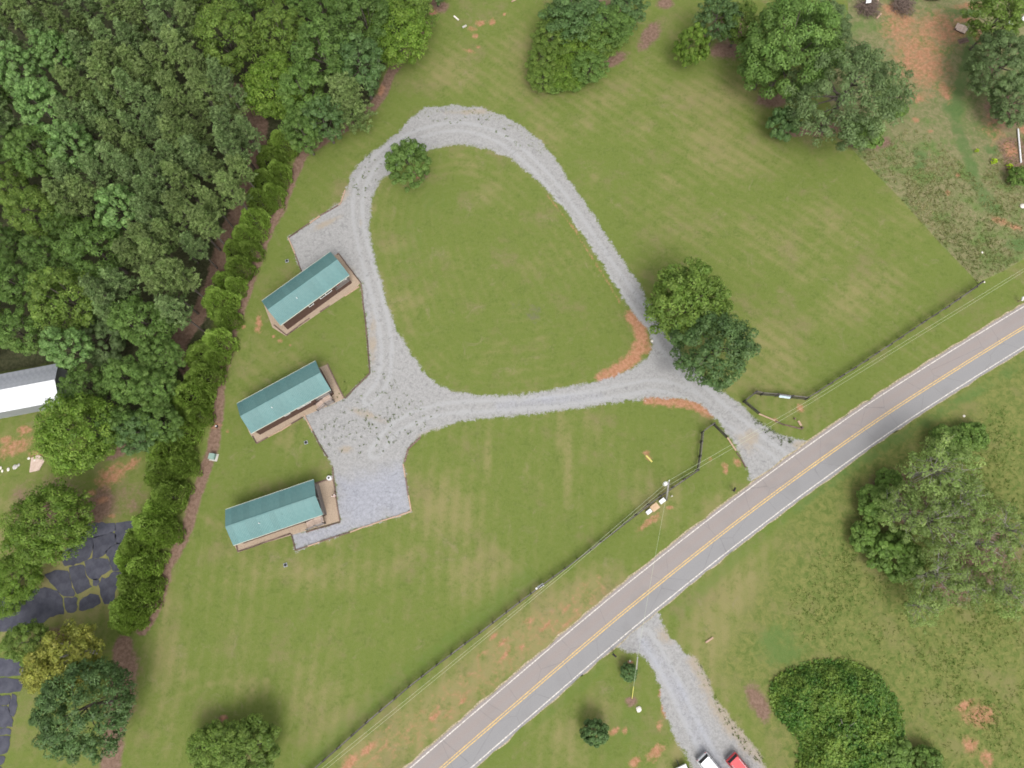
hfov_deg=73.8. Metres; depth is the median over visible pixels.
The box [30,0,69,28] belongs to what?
pine tree
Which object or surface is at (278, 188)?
hedge shrub
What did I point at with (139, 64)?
pine tree
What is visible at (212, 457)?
utility box
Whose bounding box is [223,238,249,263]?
hedge shrub
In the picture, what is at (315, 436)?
timber edging
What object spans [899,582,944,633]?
broadleaf tree
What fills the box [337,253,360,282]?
timber edging
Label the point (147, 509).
hedge shrub
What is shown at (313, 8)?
broadleaf tree
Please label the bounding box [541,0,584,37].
broadleaf tree
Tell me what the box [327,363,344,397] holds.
timber edging
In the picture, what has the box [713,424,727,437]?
board gate
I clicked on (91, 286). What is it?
pine tree
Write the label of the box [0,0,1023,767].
ground
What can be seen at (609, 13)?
broadleaf tree
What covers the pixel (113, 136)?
pine tree
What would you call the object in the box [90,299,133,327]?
pine tree
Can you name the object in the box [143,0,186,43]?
pine tree
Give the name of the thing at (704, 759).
parked car
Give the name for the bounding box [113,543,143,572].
hedge shrub
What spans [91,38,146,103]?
pine tree
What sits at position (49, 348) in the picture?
broadleaf tree
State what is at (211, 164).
pine tree
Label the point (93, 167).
pine tree
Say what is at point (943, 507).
broadleaf tree
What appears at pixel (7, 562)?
broadleaf tree
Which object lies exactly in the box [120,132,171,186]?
pine tree
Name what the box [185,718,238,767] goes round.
broadleaf tree
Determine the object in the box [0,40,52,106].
broadleaf tree
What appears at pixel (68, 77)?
pine tree
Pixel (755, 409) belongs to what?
board gate
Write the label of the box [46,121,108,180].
broadleaf tree
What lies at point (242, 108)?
pine tree
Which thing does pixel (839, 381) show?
power line
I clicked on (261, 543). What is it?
timber edging
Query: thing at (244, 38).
broadleaf tree
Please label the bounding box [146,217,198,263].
pine tree
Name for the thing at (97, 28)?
pine tree
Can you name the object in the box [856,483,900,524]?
bush
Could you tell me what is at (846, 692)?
vine mound
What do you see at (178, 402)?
hedge shrub
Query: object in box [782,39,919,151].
broadleaf tree
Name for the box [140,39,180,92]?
pine tree
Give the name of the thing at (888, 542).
bush
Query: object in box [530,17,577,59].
broadleaf tree
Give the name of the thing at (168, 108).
pine tree
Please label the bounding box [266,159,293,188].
hedge shrub
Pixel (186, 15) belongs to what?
pine tree
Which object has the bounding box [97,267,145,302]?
pine tree
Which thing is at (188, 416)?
hedge shrub
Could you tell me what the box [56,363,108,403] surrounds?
broadleaf tree
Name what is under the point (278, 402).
cabin
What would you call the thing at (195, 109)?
pine tree
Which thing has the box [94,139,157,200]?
pine tree
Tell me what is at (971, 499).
broadleaf tree
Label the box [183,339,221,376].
hedge shrub
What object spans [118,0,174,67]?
pine tree
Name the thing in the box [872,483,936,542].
broadleaf tree
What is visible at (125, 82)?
pine tree
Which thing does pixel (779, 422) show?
timber edging
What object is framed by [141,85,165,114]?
pine tree
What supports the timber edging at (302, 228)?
on the gravel driveway at (370, 483)
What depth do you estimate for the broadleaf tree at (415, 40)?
117.80 m
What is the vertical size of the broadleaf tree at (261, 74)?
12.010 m
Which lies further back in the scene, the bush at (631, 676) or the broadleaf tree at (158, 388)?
the broadleaf tree at (158, 388)
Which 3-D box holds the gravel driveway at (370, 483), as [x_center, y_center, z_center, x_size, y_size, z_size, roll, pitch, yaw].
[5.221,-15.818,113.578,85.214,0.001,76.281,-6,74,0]
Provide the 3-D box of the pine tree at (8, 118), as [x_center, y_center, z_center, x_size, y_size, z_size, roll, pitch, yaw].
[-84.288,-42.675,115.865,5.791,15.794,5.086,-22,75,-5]
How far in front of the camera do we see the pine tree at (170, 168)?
107.59 m
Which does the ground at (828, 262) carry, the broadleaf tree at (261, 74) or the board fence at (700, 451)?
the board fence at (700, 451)
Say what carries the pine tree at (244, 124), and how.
on the woodland floor
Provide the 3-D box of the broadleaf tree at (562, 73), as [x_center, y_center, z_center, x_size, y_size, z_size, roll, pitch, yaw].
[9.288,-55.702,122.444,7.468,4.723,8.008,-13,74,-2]
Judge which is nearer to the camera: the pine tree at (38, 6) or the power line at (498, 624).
the power line at (498, 624)
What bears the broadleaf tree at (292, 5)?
on the woodland floor
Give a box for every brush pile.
[854,0,882,18]
[889,0,916,18]
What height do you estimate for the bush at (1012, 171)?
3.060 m
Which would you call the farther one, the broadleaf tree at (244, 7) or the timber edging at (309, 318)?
the broadleaf tree at (244, 7)
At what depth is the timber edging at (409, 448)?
106.71 m
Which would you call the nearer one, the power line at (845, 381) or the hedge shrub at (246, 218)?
the power line at (845, 381)
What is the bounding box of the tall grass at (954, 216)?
[852,125,1023,280]
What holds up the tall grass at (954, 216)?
on the rough field
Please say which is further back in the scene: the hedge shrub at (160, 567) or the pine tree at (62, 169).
the pine tree at (62, 169)
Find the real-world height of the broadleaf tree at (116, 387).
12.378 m
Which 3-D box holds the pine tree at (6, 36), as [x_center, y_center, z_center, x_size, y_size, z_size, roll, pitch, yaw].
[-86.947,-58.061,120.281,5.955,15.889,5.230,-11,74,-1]
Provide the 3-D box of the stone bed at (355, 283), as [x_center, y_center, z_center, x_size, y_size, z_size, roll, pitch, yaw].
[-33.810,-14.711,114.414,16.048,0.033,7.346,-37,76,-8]
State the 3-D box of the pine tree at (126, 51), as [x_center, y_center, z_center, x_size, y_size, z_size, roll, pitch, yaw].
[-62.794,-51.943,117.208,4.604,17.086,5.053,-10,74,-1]
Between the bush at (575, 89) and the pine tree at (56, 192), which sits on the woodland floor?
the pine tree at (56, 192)
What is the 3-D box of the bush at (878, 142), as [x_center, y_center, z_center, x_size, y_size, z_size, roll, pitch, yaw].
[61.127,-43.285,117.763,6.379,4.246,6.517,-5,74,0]
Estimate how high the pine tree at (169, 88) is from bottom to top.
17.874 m
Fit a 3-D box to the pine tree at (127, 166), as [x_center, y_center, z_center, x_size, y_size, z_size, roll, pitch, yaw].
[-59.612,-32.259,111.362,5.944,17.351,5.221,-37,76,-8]
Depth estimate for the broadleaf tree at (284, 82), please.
112.71 m
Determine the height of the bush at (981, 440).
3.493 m
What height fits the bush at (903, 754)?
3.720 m
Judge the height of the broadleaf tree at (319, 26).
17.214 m
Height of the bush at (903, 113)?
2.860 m
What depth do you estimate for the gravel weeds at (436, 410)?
107.75 m
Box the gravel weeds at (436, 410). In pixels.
[320,116,793,760]
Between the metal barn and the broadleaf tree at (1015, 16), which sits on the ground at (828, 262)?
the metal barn
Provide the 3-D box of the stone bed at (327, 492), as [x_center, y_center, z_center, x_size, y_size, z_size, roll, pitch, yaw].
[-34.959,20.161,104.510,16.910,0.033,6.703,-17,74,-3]
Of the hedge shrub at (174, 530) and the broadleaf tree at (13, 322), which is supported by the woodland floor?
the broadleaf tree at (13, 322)
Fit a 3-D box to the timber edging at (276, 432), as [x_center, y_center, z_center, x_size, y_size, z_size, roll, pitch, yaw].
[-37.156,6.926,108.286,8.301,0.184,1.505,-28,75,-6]
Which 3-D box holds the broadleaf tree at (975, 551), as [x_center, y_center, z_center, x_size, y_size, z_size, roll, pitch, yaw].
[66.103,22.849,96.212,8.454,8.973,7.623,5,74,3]
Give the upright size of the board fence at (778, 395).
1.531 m
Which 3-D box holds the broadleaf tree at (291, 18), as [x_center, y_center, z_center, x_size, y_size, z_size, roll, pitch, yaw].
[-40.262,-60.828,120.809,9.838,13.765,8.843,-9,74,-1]
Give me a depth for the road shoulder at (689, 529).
102.29 m
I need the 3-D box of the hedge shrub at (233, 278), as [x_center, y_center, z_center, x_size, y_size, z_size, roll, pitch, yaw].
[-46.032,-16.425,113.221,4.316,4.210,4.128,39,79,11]
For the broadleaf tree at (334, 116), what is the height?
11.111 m
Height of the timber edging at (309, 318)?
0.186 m
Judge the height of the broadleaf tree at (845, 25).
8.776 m
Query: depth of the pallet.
124.47 m
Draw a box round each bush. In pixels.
[541,77,563,93]
[563,74,586,92]
[579,718,608,747]
[620,662,637,682]
[765,106,801,141]
[849,520,882,553]
[850,117,884,149]
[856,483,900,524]
[865,528,926,582]
[875,467,903,490]
[876,736,915,767]
[889,100,908,117]
[911,744,943,767]
[928,423,973,466]
[958,421,990,451]
[1006,166,1023,185]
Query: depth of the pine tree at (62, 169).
108.42 m
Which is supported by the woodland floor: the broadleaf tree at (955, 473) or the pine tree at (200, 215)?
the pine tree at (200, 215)
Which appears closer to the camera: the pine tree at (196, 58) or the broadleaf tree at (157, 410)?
the broadleaf tree at (157, 410)
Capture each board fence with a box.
[315,470,698,767]
[696,422,715,471]
[743,390,809,402]
[806,280,983,399]
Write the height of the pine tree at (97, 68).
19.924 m
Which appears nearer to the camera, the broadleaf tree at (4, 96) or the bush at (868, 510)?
the bush at (868, 510)
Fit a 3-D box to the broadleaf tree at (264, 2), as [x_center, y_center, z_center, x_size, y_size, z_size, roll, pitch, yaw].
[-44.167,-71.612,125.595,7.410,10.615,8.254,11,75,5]
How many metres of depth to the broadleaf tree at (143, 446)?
100.87 m
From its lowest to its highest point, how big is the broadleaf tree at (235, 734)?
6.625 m
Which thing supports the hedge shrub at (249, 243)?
on the ground at (828, 262)
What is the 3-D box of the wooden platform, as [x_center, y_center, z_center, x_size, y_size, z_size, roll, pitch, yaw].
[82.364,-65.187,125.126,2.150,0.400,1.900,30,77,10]
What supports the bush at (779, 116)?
on the ground at (828, 262)
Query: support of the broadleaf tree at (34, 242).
on the woodland floor
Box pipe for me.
[1017,129,1021,162]
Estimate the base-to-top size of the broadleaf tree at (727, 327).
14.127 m
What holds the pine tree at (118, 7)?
on the woodland floor
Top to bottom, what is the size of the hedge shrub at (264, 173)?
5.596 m
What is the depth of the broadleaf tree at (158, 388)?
101.82 m
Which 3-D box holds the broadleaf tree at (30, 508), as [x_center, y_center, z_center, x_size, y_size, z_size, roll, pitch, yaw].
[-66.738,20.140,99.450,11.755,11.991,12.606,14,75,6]
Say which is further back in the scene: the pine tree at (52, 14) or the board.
the pine tree at (52, 14)
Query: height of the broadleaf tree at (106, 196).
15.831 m
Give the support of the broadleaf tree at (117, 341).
on the woodland floor
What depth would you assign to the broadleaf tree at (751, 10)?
118.60 m
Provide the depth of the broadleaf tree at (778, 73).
115.90 m
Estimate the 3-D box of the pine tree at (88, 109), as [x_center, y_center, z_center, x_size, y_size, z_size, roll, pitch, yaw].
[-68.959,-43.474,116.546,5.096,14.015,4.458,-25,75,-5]
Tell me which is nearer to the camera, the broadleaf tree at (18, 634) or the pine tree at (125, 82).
the broadleaf tree at (18, 634)
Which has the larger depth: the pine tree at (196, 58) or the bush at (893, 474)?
the pine tree at (196, 58)
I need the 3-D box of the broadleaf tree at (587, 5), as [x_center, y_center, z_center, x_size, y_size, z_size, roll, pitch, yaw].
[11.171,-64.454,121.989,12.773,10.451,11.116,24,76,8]
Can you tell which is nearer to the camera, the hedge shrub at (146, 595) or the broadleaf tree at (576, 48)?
the hedge shrub at (146, 595)
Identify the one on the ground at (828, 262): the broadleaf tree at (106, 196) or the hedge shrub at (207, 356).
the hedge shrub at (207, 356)
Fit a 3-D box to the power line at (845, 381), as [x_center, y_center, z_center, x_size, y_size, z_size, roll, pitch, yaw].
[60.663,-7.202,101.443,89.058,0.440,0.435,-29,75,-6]
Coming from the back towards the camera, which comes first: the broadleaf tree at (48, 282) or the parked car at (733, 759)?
the broadleaf tree at (48, 282)
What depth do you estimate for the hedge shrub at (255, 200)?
116.19 m
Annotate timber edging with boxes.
[236,533,290,551]
[252,417,302,443]
[274,286,358,334]
[288,205,337,271]
[291,464,411,550]
[303,414,327,457]
[306,467,340,532]
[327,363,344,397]
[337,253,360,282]
[345,283,369,398]
[404,437,420,461]
[759,413,802,429]
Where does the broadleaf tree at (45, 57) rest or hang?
on the woodland floor
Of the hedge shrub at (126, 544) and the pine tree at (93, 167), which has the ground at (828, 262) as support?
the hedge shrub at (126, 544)
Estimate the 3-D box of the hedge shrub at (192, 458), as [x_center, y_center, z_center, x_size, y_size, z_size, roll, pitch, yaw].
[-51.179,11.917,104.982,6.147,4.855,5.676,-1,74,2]
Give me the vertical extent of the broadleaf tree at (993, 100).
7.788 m
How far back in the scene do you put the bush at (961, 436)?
101.62 m
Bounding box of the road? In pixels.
[406,304,1023,767]
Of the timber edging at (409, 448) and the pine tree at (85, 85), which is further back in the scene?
the pine tree at (85, 85)
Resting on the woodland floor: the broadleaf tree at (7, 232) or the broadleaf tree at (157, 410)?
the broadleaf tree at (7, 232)
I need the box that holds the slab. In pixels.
[650,502,659,511]
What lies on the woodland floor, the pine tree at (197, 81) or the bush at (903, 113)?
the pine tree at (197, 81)
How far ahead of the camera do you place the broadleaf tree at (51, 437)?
98.40 m
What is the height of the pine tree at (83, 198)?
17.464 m
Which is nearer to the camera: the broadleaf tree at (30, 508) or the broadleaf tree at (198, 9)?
the broadleaf tree at (30, 508)
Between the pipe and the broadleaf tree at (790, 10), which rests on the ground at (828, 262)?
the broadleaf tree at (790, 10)
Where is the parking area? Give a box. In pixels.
[0,521,133,767]
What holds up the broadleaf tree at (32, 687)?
on the ground at (828, 262)
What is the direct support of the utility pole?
on the ground at (828, 262)
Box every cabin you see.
[225,479,326,545]
[237,361,334,434]
[262,252,351,328]
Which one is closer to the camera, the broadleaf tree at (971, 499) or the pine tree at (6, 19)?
the broadleaf tree at (971, 499)
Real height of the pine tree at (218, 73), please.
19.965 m
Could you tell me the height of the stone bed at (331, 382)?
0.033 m
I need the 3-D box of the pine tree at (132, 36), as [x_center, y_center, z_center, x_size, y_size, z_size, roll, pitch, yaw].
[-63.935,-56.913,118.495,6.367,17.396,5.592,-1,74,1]
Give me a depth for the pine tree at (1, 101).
116.39 m
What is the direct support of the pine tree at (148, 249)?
on the woodland floor
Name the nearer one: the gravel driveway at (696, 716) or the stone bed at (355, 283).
the gravel driveway at (696, 716)
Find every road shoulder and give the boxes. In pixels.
[403,303,1023,767]
[476,350,1022,767]
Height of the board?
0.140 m
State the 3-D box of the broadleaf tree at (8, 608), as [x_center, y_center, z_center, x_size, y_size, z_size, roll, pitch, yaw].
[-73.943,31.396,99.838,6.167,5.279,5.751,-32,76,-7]
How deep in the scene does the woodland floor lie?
119.57 m
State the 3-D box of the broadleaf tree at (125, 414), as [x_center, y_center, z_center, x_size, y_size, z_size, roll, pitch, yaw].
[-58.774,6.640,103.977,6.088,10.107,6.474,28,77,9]
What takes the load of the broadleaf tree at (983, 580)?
on the rough field
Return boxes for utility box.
[208,453,218,460]
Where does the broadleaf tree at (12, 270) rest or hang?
on the woodland floor
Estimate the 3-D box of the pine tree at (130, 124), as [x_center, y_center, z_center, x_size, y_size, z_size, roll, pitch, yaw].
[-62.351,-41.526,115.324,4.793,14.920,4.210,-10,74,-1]
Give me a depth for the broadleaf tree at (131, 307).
102.61 m
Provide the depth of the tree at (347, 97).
115.42 m
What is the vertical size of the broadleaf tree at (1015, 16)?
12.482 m
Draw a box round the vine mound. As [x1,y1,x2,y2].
[767,657,906,767]
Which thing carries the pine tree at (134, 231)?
on the woodland floor
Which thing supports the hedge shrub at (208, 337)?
on the ground at (828, 262)
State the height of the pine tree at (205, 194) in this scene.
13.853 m
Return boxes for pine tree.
[0,0,55,51]
[0,1,32,45]
[0,22,41,76]
[0,96,17,129]
[0,107,36,150]
[18,9,81,76]
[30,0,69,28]
[38,1,85,48]
[40,174,102,228]
[46,158,106,209]
[50,59,100,110]
[50,93,99,141]
[56,0,78,12]
[61,173,126,230]
[65,0,110,39]
[65,29,129,103]
[68,7,109,56]
[75,75,119,123]
[76,153,123,189]
[78,272,144,320]
[79,54,144,125]
[79,99,119,135]
[87,16,124,59]
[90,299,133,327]
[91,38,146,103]
[91,79,146,140]
[94,0,143,45]
[94,115,153,176]
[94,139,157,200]
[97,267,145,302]
[110,233,152,273]
[112,66,158,113]
[112,153,169,210]
[113,17,158,66]
[115,43,154,86]
[116,109,160,158]
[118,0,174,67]
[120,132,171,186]
[125,217,175,264]
[128,196,178,240]
[130,58,178,115]
[132,174,186,228]
[133,264,199,314]
[134,148,188,206]
[136,236,194,288]
[138,105,172,151]
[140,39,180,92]
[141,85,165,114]
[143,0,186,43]
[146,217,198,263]
[148,8,193,65]
[153,138,193,182]
[153,293,204,332]
[154,69,210,139]
[155,257,215,306]
[156,98,188,135]
[156,115,209,178]
[159,23,212,101]
[159,160,205,209]
[161,188,221,250]
[173,0,207,47]
[174,0,198,14]
[177,133,222,178]
[178,230,217,268]
[180,114,223,170]
[185,46,218,92]
[185,66,222,116]
[186,90,214,128]
[186,202,233,253]
[194,184,233,228]
[197,151,239,201]
[205,54,247,116]
[206,105,255,169]
[212,125,253,170]
[212,170,258,223]
[219,85,248,118]
[223,150,261,197]
[233,113,267,165]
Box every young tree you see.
[384,137,432,192]
[671,22,711,67]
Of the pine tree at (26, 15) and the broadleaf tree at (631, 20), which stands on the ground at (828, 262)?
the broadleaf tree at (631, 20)
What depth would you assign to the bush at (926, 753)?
91.17 m
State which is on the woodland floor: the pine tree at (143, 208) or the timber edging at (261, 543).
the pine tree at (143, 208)
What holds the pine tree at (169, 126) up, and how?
on the woodland floor
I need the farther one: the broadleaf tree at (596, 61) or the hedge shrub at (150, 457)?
the broadleaf tree at (596, 61)
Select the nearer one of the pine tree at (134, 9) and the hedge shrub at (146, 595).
the hedge shrub at (146, 595)
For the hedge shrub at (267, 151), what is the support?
on the ground at (828, 262)
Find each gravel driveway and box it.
[289,105,804,548]
[618,612,765,767]
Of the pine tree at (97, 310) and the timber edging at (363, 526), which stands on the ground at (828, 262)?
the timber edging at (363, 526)
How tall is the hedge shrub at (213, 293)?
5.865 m
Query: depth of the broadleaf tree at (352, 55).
114.28 m
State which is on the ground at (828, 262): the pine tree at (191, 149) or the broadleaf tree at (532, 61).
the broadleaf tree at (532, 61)
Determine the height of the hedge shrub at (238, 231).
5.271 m
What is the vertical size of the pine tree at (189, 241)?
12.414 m
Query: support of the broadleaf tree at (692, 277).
on the ground at (828, 262)
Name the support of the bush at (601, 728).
on the ground at (828, 262)
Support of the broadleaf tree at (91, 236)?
on the woodland floor
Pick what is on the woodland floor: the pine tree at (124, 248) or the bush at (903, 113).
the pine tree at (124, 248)
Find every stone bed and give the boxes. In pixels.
[235,479,338,551]
[247,365,343,441]
[264,254,359,335]
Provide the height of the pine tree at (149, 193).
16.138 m
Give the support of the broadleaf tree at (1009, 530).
on the rough field
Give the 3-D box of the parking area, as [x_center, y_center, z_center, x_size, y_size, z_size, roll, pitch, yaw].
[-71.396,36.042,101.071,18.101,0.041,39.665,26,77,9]
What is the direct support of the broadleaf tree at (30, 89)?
on the woodland floor
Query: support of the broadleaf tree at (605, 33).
on the ground at (828, 262)
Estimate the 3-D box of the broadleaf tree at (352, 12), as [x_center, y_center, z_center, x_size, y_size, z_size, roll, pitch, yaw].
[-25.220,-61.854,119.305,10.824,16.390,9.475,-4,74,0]
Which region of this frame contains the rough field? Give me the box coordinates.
[720,0,1023,767]
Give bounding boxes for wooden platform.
[954,23,968,33]
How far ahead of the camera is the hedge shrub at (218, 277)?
112.53 m
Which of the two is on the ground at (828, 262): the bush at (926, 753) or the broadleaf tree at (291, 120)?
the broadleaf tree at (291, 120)
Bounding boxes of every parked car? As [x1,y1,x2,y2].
[696,751,719,767]
[725,751,748,767]
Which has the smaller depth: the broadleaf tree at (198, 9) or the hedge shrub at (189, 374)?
the hedge shrub at (189, 374)
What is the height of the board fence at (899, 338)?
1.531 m
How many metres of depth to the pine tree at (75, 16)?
118.75 m
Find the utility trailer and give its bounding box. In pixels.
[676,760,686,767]
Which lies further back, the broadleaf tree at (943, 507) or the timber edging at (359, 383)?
the timber edging at (359, 383)
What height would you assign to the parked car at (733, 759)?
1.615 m
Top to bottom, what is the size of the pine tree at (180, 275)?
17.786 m
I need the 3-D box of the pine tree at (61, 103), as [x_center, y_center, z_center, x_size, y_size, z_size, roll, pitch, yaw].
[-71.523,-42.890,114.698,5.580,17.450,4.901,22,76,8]
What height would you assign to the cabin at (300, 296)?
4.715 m
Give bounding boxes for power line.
[326,483,665,764]
[330,489,663,765]
[672,269,1022,478]
[673,272,1022,482]
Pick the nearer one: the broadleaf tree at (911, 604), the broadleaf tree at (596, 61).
the broadleaf tree at (911, 604)
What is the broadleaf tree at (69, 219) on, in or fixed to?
on the woodland floor
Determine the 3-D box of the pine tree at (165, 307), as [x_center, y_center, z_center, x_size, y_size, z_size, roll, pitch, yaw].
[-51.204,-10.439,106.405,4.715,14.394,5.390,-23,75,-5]
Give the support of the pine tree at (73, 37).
on the woodland floor
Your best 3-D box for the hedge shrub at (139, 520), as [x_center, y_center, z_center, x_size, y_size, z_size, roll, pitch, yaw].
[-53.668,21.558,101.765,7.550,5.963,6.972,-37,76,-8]
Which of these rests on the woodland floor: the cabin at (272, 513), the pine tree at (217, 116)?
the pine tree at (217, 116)
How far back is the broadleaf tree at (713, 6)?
117.76 m
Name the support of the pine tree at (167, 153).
on the woodland floor
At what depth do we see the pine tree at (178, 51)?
112.05 m
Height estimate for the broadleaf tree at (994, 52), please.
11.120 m
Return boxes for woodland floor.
[0,0,428,450]
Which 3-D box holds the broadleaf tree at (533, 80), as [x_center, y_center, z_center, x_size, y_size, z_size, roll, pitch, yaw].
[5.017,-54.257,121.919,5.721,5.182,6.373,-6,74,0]
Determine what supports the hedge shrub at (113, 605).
on the ground at (828, 262)
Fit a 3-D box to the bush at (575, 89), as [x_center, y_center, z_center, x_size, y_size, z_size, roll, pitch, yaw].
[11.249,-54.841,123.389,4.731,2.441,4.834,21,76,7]
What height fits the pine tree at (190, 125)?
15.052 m
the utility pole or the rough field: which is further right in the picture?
the rough field
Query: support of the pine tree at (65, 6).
on the woodland floor
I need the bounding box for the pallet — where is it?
[957,37,968,43]
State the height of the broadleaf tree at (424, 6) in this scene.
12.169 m
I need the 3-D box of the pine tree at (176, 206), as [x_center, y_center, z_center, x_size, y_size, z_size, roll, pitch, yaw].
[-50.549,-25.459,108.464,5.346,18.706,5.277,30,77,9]
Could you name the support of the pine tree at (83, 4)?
on the woodland floor
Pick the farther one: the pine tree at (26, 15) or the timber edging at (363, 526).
the pine tree at (26, 15)
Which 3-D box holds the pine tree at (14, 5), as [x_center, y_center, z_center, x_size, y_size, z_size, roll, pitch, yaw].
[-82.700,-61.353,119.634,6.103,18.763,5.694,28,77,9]
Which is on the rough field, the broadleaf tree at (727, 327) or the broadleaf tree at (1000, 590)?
the broadleaf tree at (1000, 590)
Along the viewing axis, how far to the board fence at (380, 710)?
98.08 m
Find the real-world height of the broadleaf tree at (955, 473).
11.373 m
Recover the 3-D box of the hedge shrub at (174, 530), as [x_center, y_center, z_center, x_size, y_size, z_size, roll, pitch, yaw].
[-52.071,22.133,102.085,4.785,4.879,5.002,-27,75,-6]
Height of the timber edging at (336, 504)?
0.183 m
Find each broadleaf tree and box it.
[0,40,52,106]
[0,76,21,113]
[0,125,31,161]
[0,159,39,204]
[0,185,70,239]
[0,222,28,261]
[0,257,48,307]
[0,305,45,355]
[0,478,97,566]
[0,551,43,602]
[0,580,26,619]
[0,618,48,666]
[1,125,69,177]
[12,76,77,141]
[16,234,66,274]
[19,644,69,694]
[22,618,105,690]
[24,266,101,332]
[26,28,79,72]
[28,655,137,766]
[30,391,122,478]
[38,202,83,244]
[38,326,102,369]
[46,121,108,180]
[51,216,128,278]
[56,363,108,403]
[71,316,125,366]
[93,404,145,445]
[94,183,151,238]
[98,354,156,404]
[106,295,180,351]
[111,410,164,455]
[124,366,179,408]
[133,400,183,443]
[135,333,185,379]
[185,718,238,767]
[191,0,220,13]
[191,0,262,75]
[216,713,281,767]
[223,0,260,19]
[239,49,312,119]
[249,2,306,62]
[253,0,287,13]
[275,63,326,122]
[277,108,322,155]
[285,0,314,20]
[289,11,352,85]
[300,92,345,143]
[305,0,336,24]
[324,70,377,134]
[331,0,397,61]
[333,32,385,99]
[362,0,432,68]
[391,0,439,34]
[524,62,555,92]
[525,43,556,77]
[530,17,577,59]
[537,0,609,44]
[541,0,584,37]
[547,52,582,91]
[558,33,603,68]
[569,49,609,83]
[580,0,630,52]
[583,26,623,60]
[603,6,636,46]
[607,0,650,30]
[643,256,733,346]
[668,310,761,393]
[691,0,743,45]
[716,0,759,46]
[734,0,845,100]
[742,40,789,89]
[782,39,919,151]
[797,0,852,48]
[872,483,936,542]
[895,429,985,510]
[895,475,981,555]
[899,536,975,611]
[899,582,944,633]
[924,469,997,534]
[948,563,994,612]
[954,519,1018,571]
[960,0,1023,50]
[962,28,1023,96]
[975,499,1023,569]
[978,563,1023,621]
[987,72,1023,127]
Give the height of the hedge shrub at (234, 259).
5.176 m
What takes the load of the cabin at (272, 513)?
on the stone bed at (327, 492)
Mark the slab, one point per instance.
(654, 507)
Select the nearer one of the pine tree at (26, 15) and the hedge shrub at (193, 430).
the hedge shrub at (193, 430)
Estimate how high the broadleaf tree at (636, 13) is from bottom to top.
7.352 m
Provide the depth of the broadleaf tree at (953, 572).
92.58 m
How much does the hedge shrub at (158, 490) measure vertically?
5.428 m
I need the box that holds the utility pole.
[663,480,669,500]
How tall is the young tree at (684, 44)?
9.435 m
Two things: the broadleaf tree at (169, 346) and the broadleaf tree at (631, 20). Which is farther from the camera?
the broadleaf tree at (631, 20)
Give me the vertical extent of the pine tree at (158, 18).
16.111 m
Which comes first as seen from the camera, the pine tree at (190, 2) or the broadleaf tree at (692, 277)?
the broadleaf tree at (692, 277)
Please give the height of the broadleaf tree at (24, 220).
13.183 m
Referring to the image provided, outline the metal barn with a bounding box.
[0,364,70,418]
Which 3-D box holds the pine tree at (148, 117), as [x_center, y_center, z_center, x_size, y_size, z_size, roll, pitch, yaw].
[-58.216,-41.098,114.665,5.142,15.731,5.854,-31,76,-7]
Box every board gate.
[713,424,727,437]
[744,401,759,413]
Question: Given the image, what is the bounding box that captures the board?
[29,455,44,471]
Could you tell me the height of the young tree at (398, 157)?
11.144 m
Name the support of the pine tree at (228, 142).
on the woodland floor
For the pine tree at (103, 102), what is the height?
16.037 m
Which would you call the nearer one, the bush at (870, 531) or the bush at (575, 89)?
the bush at (870, 531)
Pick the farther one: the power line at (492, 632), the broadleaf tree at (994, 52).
the broadleaf tree at (994, 52)
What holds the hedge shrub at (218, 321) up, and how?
on the ground at (828, 262)
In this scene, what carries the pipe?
on the rough field
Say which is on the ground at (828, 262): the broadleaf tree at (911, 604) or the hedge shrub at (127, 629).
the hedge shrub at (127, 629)
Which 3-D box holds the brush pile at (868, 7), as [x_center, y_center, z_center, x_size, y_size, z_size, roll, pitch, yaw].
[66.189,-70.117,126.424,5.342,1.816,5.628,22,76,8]
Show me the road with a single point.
(500, 716)
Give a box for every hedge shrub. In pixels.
[107,599,149,635]
[108,583,162,625]
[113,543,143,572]
[115,563,164,605]
[118,525,160,564]
[125,550,171,590]
[130,507,177,552]
[135,575,168,604]
[141,496,178,524]
[143,455,187,495]
[145,435,195,475]
[150,477,195,514]
[150,517,186,549]
[166,418,203,447]
[166,445,202,479]
[167,375,216,417]
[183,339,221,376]
[184,360,227,399]
[184,403,216,429]
[200,285,241,325]
[200,325,239,357]
[202,347,231,374]
[211,271,240,291]
[214,305,244,334]
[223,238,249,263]
[224,254,259,283]
[224,275,248,298]
[230,222,267,252]
[238,207,271,236]
[239,238,265,262]
[245,187,279,215]
[250,168,287,199]
[256,145,288,178]
[261,182,287,209]
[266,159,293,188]
[267,129,302,161]
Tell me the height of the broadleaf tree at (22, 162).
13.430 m
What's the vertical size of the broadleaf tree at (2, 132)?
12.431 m
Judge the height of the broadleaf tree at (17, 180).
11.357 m
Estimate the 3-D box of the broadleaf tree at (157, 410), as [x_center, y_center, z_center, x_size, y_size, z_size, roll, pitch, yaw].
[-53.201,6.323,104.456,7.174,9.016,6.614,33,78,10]
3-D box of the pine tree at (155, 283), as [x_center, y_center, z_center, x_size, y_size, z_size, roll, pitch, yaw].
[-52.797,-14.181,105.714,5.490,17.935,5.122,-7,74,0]
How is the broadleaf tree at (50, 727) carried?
on the ground at (828, 262)
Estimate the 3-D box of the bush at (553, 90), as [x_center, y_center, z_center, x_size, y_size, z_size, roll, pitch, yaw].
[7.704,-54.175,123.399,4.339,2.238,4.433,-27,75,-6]
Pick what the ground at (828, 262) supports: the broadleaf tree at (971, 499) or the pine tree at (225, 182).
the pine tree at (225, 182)

